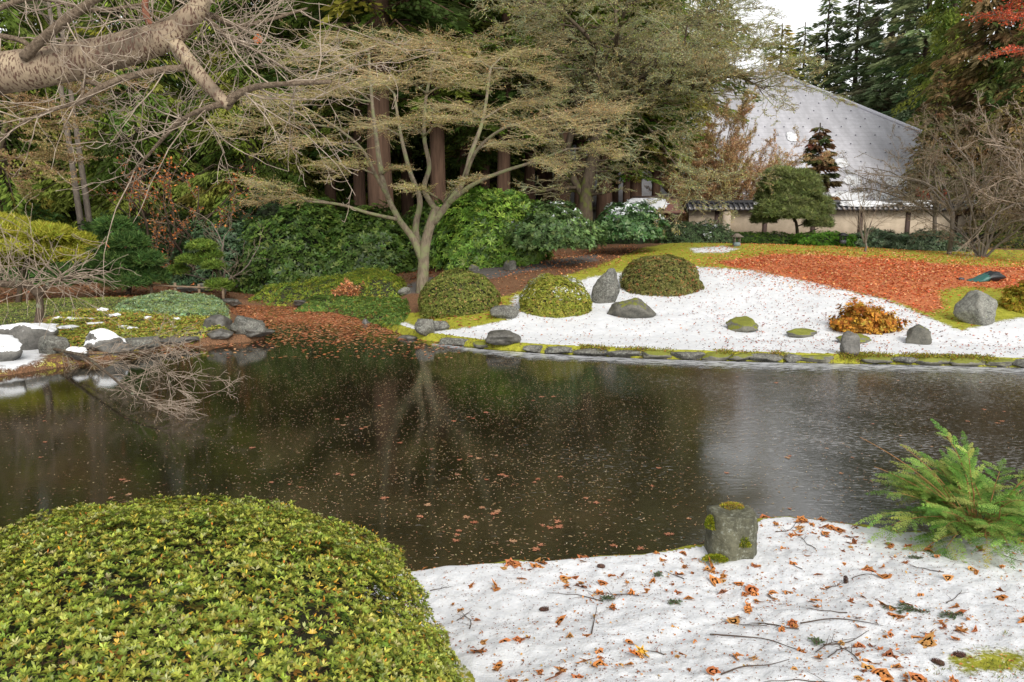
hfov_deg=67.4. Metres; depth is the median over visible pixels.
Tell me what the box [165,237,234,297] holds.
pruned pine
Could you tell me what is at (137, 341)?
boulder
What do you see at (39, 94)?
conifer
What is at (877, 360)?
edging stone
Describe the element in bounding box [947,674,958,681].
fallen leaf
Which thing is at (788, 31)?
conifer
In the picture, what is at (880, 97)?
conifer
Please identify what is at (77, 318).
snow patch
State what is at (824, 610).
fallen twig
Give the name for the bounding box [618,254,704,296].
azalea mound
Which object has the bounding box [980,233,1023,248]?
hedge plant
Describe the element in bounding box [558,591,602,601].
fallen twig
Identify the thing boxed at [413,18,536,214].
conifer
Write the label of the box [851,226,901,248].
hedge plant
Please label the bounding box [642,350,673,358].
edging stone
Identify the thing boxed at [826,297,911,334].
azalea bush
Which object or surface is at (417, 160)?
conifer
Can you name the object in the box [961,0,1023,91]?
red maple
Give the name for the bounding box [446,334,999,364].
edge moss
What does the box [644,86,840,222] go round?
fan maple
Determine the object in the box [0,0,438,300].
cherry tree
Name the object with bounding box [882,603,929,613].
fir sprig
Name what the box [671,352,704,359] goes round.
edging stone
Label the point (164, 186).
orange leaved tree
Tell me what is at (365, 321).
boulder
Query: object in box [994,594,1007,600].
fallen leaf
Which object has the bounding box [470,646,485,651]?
fallen leaf
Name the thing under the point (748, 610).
fallen leaf
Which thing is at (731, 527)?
stone post
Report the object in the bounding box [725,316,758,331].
mossy hump
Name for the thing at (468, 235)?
rhododendron
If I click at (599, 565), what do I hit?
fir cone
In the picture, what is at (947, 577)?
fallen leaf
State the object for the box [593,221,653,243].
hedge plant
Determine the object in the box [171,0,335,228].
conifer
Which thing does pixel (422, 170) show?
conifer
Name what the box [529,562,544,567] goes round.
fallen leaf
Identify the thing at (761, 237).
hedge plant
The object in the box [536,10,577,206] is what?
conifer
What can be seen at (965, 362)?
edging stone
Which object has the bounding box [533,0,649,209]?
conifer
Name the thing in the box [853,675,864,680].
fallen leaf
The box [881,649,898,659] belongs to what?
fallen leaf
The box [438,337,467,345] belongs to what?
edging stone
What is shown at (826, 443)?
water
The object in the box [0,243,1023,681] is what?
ground
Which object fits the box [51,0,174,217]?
conifer
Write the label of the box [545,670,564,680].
fallen leaf
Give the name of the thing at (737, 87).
conifer
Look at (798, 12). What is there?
sky
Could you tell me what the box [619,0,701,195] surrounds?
conifer
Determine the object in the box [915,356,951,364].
edging stone
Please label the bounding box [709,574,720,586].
fallen leaf
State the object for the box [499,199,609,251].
viburnum
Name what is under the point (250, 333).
boulder
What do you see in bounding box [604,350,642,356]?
edging stone
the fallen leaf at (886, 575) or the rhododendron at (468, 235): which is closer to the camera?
the fallen leaf at (886, 575)
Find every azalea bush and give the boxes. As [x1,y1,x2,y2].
[0,493,466,681]
[330,277,366,296]
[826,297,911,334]
[998,279,1023,313]
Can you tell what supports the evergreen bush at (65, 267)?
on the ground at (604, 327)
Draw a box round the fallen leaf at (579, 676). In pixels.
[571,673,583,678]
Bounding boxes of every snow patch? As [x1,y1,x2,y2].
[57,325,78,329]
[65,317,92,320]
[86,322,102,326]
[108,313,120,316]
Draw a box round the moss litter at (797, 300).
[406,242,1023,356]
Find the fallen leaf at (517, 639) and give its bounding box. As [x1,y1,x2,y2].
[512,636,525,642]
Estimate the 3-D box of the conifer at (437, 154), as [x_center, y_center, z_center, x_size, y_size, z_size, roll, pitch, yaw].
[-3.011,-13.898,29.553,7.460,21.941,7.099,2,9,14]
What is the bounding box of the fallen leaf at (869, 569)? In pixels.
[861,568,876,572]
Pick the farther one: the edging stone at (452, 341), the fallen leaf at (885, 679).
the edging stone at (452, 341)
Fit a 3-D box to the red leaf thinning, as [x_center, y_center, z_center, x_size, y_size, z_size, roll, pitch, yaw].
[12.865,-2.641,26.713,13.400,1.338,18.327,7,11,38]
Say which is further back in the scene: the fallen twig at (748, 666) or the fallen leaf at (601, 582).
the fallen leaf at (601, 582)
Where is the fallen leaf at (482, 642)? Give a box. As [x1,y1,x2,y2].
[480,639,487,644]
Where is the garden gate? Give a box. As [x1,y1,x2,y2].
[626,195,684,242]
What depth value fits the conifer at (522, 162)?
48.82 m
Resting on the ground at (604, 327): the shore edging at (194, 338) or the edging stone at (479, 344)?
the shore edging at (194, 338)
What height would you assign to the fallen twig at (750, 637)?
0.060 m
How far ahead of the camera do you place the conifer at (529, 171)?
39.92 m
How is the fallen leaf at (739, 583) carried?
on the ground at (604, 327)
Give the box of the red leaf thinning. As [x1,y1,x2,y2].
[637,244,1023,317]
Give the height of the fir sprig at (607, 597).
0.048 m
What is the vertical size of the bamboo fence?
0.687 m
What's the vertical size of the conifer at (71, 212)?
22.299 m
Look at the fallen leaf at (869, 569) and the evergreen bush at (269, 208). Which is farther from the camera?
the evergreen bush at (269, 208)
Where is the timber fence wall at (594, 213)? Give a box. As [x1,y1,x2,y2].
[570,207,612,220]
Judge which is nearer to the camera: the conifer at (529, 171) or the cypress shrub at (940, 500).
the cypress shrub at (940, 500)
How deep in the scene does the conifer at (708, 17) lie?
79.70 m
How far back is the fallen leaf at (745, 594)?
5.21 m
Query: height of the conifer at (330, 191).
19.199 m
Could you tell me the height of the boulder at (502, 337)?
0.298 m
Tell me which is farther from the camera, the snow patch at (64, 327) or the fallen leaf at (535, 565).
the snow patch at (64, 327)
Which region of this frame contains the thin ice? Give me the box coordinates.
[432,344,1023,374]
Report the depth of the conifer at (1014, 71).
36.78 m
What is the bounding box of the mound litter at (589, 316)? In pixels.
[432,289,708,321]
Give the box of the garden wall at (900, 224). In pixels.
[684,200,1023,243]
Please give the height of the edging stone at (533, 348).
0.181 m
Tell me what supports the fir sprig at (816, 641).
on the ground at (604, 327)
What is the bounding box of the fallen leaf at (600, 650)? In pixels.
[595,647,602,653]
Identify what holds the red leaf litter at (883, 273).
on the ground at (604, 327)
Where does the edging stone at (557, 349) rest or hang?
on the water
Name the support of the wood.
on the ground at (604, 327)
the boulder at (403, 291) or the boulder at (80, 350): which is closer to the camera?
the boulder at (80, 350)
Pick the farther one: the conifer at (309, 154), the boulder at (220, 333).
the conifer at (309, 154)
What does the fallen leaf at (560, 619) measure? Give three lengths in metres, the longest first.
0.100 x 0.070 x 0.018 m
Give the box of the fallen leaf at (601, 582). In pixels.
[597,580,607,585]
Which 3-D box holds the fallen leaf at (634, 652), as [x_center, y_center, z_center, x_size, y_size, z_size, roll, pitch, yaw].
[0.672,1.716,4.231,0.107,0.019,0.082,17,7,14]
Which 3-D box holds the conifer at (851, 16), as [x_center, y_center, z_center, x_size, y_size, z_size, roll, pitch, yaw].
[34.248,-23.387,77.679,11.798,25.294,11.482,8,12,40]
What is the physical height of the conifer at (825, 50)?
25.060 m
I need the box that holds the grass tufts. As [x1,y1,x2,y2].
[928,629,1023,681]
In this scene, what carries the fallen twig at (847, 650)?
on the ground at (604, 327)
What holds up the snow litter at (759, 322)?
on the ground at (604, 327)
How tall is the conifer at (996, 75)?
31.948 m
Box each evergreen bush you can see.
[0,204,111,287]
[76,210,173,274]
[136,206,199,258]
[221,176,322,228]
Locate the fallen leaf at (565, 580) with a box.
[562,577,568,583]
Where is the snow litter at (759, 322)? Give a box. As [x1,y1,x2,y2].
[402,266,1019,356]
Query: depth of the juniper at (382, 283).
23.99 m
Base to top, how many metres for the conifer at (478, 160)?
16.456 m
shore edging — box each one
[120,345,138,351]
[159,336,183,344]
[179,336,199,342]
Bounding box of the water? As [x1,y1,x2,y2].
[0,305,1023,575]
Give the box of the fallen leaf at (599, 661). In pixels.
[593,658,607,665]
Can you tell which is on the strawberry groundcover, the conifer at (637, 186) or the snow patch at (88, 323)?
the snow patch at (88, 323)
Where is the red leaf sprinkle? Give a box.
[678,270,1022,354]
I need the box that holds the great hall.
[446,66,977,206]
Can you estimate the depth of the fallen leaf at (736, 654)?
4.22 m
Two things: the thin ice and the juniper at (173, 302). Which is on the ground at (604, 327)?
the juniper at (173, 302)
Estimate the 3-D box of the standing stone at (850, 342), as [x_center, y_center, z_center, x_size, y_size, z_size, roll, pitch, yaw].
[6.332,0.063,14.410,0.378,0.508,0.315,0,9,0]
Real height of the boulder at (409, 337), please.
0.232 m
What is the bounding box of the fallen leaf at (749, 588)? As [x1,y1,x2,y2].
[745,584,758,592]
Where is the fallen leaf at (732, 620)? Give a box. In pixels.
[726,617,739,624]
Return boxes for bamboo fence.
[126,283,224,298]
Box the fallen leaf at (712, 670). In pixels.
[706,666,720,674]
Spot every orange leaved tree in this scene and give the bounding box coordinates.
[70,146,260,265]
[122,156,256,285]
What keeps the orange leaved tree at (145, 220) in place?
on the ground at (604, 327)
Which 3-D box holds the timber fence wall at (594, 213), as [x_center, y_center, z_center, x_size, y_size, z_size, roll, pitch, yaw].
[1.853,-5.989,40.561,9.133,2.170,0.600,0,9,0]
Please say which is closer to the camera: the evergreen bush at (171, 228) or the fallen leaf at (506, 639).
the fallen leaf at (506, 639)
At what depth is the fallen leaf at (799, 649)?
4.27 m
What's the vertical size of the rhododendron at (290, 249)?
4.139 m
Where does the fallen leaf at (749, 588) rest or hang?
on the ground at (604, 327)
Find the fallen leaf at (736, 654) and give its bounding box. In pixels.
[732,652,743,658]
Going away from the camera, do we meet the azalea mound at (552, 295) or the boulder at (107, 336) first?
the boulder at (107, 336)
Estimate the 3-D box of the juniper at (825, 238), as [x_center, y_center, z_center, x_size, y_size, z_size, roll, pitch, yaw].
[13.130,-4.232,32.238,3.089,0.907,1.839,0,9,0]
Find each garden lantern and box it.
[730,233,743,246]
[837,233,848,243]
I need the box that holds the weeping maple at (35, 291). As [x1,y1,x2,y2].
[0,193,251,423]
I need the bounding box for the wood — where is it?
[30,21,1013,200]
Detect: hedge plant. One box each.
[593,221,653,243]
[728,230,796,244]
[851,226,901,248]
[887,228,970,251]
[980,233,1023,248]
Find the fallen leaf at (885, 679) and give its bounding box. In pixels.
[880,677,893,681]
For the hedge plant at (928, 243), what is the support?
on the ground at (604, 327)
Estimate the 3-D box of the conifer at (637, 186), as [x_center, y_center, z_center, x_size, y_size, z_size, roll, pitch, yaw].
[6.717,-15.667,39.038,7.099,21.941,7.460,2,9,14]
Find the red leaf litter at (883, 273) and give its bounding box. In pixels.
[703,249,1023,315]
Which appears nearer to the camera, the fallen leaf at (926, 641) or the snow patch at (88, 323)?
the fallen leaf at (926, 641)
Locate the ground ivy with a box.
[293,294,410,326]
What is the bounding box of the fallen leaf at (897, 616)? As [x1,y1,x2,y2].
[890,612,907,619]
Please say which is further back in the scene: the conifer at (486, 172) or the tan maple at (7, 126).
the conifer at (486, 172)
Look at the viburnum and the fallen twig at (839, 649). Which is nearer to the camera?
the fallen twig at (839, 649)
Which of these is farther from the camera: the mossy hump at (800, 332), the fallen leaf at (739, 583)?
the mossy hump at (800, 332)
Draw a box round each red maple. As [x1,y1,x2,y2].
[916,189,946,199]
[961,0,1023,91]
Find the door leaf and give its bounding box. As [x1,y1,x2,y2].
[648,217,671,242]
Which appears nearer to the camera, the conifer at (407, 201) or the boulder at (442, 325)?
the boulder at (442, 325)
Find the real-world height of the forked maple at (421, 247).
7.949 m
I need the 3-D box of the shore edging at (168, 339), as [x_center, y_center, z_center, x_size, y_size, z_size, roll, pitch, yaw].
[-7.188,0.004,15.883,0.805,0.145,0.509,-2,9,-14]
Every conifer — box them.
[0,0,113,225]
[1,0,68,212]
[3,0,131,234]
[32,0,227,228]
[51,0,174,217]
[129,0,201,218]
[141,0,263,228]
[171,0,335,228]
[188,3,263,207]
[205,0,349,179]
[244,5,365,206]
[256,0,504,218]
[257,0,391,214]
[274,34,412,216]
[287,0,423,208]
[344,0,525,203]
[346,136,425,227]
[349,10,455,218]
[390,96,478,215]
[409,0,518,197]
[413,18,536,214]
[422,1,542,189]
[424,0,577,191]
[470,0,642,208]
[489,146,536,196]
[496,2,587,213]
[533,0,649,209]
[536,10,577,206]
[546,0,689,219]
[587,0,709,198]
[588,0,674,202]
[612,3,696,206]
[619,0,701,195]
[659,0,769,216]
[674,60,720,220]
[701,0,727,60]
[762,23,803,78]
[782,22,823,84]
[800,123,843,199]
[801,0,851,91]
[817,0,885,102]
[835,0,933,116]
[857,8,884,111]
[863,0,974,126]
[890,0,988,138]
[900,65,958,197]
[907,0,1023,199]
[955,19,1023,241]
[957,0,1023,199]
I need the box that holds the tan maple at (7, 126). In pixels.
[0,39,153,199]
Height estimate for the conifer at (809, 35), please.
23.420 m
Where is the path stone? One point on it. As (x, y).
(181, 289)
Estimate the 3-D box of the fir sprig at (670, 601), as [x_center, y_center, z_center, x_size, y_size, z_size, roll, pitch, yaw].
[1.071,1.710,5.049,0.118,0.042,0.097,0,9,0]
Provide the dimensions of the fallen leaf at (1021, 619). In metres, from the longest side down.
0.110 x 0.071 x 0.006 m
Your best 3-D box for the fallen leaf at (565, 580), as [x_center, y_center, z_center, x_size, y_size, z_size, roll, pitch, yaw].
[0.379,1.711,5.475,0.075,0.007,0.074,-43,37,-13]
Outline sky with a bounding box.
[0,0,1015,91]
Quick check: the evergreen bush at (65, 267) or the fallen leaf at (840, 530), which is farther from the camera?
the evergreen bush at (65, 267)
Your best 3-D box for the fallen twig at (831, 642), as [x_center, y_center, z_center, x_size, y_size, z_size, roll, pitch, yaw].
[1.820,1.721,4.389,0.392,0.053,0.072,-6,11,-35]
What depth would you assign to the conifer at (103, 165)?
34.86 m
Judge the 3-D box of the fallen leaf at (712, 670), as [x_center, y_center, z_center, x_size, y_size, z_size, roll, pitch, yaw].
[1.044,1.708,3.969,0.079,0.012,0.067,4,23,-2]
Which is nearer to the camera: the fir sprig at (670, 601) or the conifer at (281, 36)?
the fir sprig at (670, 601)
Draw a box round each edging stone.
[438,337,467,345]
[473,341,488,347]
[523,345,542,352]
[544,346,572,353]
[573,348,607,355]
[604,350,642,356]
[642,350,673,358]
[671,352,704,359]
[701,352,732,360]
[728,352,752,360]
[749,353,783,361]
[783,353,802,362]
[800,355,833,362]
[860,355,893,363]
[892,357,917,363]
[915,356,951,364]
[950,357,987,365]
[985,357,1014,366]
[1012,359,1023,367]
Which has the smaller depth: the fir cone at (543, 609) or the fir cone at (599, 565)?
the fir cone at (543, 609)
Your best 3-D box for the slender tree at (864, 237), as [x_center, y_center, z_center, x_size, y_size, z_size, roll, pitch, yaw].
[12.595,-4.904,27.019,2.204,3.748,2.406,4,10,25]
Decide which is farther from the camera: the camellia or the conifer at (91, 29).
the conifer at (91, 29)
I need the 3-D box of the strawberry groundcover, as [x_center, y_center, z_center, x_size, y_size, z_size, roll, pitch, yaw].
[-8.770,0.001,17.398,5.206,1.110,4.804,0,9,0]
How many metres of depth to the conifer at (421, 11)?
28.32 m
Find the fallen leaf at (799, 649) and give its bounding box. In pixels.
[796,647,805,652]
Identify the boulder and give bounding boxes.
[0,323,58,349]
[0,334,22,361]
[37,335,69,353]
[64,346,88,359]
[83,328,128,354]
[125,336,160,348]
[203,314,232,330]
[207,328,233,338]
[230,315,265,336]
[232,328,274,337]
[362,319,369,323]
[397,335,417,339]
[398,287,410,295]
[414,319,434,335]
[434,321,449,330]
[468,264,479,271]
[486,330,520,345]
[490,305,519,318]
[503,260,515,270]
[607,297,655,317]
[905,324,931,344]
[953,290,997,325]
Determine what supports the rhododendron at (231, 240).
on the ground at (604, 327)
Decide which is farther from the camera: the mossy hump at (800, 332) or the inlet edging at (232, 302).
the inlet edging at (232, 302)
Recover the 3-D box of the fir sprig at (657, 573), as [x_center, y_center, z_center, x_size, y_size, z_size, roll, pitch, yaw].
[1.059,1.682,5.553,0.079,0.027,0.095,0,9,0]
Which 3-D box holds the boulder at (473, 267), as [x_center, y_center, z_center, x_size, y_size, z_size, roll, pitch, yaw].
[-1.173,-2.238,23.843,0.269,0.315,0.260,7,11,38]
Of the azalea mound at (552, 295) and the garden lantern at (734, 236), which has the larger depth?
the garden lantern at (734, 236)
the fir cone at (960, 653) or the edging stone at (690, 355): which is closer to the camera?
the fir cone at (960, 653)
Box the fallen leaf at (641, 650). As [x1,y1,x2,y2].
[635,645,649,656]
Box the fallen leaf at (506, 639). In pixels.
[499,637,510,642]
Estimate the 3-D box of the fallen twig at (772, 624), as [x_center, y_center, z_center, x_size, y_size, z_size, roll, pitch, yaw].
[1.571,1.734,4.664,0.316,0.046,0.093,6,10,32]
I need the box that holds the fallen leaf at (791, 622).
[787,619,797,627]
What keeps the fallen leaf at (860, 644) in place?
on the ground at (604, 327)
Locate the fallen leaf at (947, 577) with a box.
[943,574,953,580]
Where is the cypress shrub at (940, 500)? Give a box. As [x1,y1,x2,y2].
[853,419,1023,569]
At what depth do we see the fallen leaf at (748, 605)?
5.05 m
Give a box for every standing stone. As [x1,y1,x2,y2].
[591,268,619,303]
[840,331,859,355]
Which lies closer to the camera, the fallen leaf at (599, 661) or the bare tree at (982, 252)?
the fallen leaf at (599, 661)
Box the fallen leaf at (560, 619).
[555,614,566,625]
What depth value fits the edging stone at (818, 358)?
14.30 m
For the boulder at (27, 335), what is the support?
on the ground at (604, 327)
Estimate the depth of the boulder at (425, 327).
16.98 m
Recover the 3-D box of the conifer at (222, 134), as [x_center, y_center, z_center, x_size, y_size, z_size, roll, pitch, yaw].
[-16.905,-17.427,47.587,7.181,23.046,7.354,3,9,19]
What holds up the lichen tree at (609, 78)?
on the ground at (604, 327)
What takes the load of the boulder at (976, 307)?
on the ground at (604, 327)
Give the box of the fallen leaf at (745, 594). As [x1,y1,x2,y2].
[742,591,750,596]
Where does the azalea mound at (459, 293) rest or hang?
on the ground at (604, 327)
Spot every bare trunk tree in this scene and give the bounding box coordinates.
[20,3,124,231]
[23,1,101,229]
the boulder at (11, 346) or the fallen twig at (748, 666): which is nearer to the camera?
the fallen twig at (748, 666)
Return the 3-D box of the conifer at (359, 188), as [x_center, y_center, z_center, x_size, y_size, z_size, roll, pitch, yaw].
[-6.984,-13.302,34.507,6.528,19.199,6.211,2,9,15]
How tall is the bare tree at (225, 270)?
3.505 m
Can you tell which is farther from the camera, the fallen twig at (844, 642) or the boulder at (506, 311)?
the boulder at (506, 311)
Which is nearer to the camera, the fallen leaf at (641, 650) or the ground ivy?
the fallen leaf at (641, 650)
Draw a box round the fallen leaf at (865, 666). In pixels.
[861,662,874,670]
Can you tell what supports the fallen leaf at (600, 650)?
on the ground at (604, 327)
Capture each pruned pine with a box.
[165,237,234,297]
[748,164,837,233]
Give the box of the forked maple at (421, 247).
[201,14,653,292]
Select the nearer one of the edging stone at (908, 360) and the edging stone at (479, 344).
the edging stone at (908, 360)
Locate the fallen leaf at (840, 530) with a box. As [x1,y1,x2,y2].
[834,527,844,532]
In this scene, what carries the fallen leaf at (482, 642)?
on the ground at (604, 327)
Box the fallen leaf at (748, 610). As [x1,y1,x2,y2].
[744,607,751,612]
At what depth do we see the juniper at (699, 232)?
32.11 m
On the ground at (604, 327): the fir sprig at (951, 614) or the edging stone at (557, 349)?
the fir sprig at (951, 614)
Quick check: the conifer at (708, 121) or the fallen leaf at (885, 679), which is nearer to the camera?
the fallen leaf at (885, 679)
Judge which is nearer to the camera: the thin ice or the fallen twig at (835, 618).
the fallen twig at (835, 618)
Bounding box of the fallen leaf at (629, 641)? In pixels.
[625,639,635,644]
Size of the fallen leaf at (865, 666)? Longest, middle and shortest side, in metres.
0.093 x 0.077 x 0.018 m
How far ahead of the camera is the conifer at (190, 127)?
38.93 m
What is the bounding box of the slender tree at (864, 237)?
[838,151,907,251]
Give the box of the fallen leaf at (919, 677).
[908,671,927,681]
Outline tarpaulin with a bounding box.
[966,270,1005,281]
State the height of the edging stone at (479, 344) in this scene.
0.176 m
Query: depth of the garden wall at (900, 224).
39.37 m
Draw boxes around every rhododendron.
[162,208,247,285]
[225,196,340,293]
[319,199,417,276]
[399,199,448,270]
[429,186,556,270]
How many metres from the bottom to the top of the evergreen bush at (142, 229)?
3.264 m
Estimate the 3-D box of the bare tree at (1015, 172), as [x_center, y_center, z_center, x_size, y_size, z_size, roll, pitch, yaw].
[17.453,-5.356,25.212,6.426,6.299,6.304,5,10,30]
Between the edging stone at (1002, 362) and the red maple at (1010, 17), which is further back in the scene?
the red maple at (1010, 17)
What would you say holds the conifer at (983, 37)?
on the ground at (604, 327)
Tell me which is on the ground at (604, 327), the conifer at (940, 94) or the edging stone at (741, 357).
the conifer at (940, 94)
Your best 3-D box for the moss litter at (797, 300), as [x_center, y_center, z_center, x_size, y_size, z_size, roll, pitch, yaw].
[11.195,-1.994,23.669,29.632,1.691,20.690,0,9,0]
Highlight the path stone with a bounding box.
[173,286,209,291]
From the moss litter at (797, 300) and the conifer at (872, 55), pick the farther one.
the conifer at (872, 55)
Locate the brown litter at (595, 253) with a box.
[429,243,661,328]
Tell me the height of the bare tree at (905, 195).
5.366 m
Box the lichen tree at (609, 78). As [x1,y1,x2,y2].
[454,0,856,248]
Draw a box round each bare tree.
[153,191,271,294]
[826,113,1023,229]
[838,102,1023,253]
[881,101,1023,257]
[937,90,1023,259]
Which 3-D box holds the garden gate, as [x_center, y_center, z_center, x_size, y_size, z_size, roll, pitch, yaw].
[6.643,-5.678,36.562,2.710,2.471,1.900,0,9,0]
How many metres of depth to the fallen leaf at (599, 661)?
4.11 m
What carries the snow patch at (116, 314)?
on the strawberry groundcover
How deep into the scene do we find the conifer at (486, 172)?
38.80 m
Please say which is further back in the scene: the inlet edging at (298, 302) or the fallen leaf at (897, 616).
the inlet edging at (298, 302)
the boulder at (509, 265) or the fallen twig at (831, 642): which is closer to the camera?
the fallen twig at (831, 642)
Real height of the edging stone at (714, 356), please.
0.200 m
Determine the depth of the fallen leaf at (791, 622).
4.70 m
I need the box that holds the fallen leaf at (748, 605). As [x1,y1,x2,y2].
[744,601,751,607]
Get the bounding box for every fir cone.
[539,606,548,611]
[597,563,604,567]
[843,575,848,583]
[931,657,944,665]
[952,651,966,657]
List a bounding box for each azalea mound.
[417,267,501,318]
[518,273,592,317]
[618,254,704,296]
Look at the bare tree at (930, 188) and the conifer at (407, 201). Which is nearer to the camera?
the bare tree at (930, 188)
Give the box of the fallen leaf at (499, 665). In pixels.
[492,662,503,671]
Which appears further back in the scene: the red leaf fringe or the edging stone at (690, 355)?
the red leaf fringe
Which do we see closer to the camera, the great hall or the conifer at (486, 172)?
the conifer at (486, 172)
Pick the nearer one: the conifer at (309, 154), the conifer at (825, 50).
the conifer at (309, 154)
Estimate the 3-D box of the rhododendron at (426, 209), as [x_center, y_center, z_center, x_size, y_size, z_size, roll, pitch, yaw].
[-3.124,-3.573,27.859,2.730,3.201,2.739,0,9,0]
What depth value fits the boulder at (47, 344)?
14.60 m
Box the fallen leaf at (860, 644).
[856,641,865,647]
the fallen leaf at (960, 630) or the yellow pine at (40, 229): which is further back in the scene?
the yellow pine at (40, 229)
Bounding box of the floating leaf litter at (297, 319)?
[140,305,461,357]
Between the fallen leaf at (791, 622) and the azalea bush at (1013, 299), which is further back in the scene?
the azalea bush at (1013, 299)
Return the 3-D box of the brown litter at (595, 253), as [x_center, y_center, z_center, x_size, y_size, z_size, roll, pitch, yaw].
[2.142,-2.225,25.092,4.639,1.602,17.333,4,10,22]
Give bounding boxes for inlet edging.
[222,298,241,305]
[293,299,305,305]
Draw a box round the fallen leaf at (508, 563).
[505,558,518,565]
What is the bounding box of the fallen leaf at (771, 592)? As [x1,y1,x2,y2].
[769,590,778,594]
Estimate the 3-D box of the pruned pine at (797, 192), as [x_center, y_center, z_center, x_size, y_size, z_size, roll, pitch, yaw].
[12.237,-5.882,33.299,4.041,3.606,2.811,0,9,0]
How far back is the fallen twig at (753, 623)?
4.75 m
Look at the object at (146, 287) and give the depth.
25.09 m
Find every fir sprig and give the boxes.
[600,595,614,600]
[654,570,662,576]
[667,598,682,604]
[807,636,824,645]
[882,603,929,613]
[907,555,923,558]
[936,610,962,618]
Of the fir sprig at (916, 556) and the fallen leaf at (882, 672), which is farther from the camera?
the fir sprig at (916, 556)
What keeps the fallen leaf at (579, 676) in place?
on the ground at (604, 327)
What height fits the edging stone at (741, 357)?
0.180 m
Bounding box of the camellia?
[595,199,670,240]
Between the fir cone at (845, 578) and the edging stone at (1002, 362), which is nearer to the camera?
the fir cone at (845, 578)
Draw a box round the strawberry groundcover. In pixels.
[46,308,228,346]
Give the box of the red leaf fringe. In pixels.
[645,242,1023,329]
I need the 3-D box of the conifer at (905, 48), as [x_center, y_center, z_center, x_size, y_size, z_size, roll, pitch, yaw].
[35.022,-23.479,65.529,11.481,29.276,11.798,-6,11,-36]
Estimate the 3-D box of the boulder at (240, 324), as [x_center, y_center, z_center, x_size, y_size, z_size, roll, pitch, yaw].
[-5.841,-0.300,17.085,0.858,0.568,0.580,0,9,0]
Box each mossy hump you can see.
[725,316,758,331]
[786,328,816,337]
[836,333,871,342]
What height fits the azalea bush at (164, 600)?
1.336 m
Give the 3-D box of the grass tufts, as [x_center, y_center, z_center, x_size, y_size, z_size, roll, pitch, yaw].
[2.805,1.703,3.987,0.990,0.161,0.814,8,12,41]
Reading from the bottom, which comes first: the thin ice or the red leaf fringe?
the thin ice
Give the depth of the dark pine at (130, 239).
23.39 m
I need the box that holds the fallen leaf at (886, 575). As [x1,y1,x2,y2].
[875,572,891,578]
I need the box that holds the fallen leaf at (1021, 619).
[1017,616,1023,622]
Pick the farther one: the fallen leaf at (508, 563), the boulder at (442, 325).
the boulder at (442, 325)
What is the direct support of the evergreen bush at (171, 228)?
on the ground at (604, 327)
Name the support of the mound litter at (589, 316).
on the ground at (604, 327)
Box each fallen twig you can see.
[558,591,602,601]
[587,590,638,595]
[710,633,802,649]
[721,659,789,674]
[723,616,780,626]
[745,624,798,630]
[765,671,825,681]
[800,618,882,625]
[803,604,846,612]
[816,635,854,651]
[823,630,868,644]
[828,646,853,657]
[831,639,858,660]
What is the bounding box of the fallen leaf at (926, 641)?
[917,631,936,647]
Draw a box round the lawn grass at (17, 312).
[0,296,125,324]
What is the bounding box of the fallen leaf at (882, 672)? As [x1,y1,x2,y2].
[872,668,893,679]
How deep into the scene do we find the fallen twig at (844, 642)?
4.38 m
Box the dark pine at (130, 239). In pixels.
[77,214,172,294]
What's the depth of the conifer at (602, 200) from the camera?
38.26 m
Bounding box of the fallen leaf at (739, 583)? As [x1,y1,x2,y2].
[734,582,744,585]
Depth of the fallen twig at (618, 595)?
5.20 m
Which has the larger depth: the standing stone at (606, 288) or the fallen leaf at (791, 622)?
the standing stone at (606, 288)
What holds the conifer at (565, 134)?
on the ground at (604, 327)
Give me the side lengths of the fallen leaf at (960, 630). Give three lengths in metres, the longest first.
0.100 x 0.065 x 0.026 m
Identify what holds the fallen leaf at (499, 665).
on the ground at (604, 327)
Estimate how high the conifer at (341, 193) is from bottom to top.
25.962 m
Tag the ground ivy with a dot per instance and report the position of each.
(392, 311)
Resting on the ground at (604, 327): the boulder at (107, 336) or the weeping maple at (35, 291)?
the weeping maple at (35, 291)
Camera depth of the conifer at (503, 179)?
30.17 m
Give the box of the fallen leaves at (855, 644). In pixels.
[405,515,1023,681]
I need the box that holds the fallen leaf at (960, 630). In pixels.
[954,627,968,633]
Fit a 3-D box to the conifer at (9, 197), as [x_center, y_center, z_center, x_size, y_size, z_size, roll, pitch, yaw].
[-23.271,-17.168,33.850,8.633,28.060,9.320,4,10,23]
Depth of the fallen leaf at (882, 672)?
3.96 m
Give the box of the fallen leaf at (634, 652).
[625,647,640,655]
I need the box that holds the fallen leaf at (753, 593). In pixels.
[751,589,758,595]
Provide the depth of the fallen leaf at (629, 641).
4.47 m
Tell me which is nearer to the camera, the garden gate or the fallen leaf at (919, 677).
the fallen leaf at (919, 677)
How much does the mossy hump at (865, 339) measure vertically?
0.250 m
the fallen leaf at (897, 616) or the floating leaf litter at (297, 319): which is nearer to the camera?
the fallen leaf at (897, 616)
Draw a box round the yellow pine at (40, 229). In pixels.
[0,211,100,302]
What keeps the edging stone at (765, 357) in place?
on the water
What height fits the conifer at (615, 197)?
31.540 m
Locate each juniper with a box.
[110,289,229,317]
[248,267,406,305]
[652,217,737,243]
[790,230,857,246]
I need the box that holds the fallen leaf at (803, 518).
[797,515,807,522]
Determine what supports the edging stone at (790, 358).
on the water
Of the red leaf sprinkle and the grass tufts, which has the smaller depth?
the grass tufts
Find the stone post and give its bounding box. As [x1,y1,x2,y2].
[701,501,757,563]

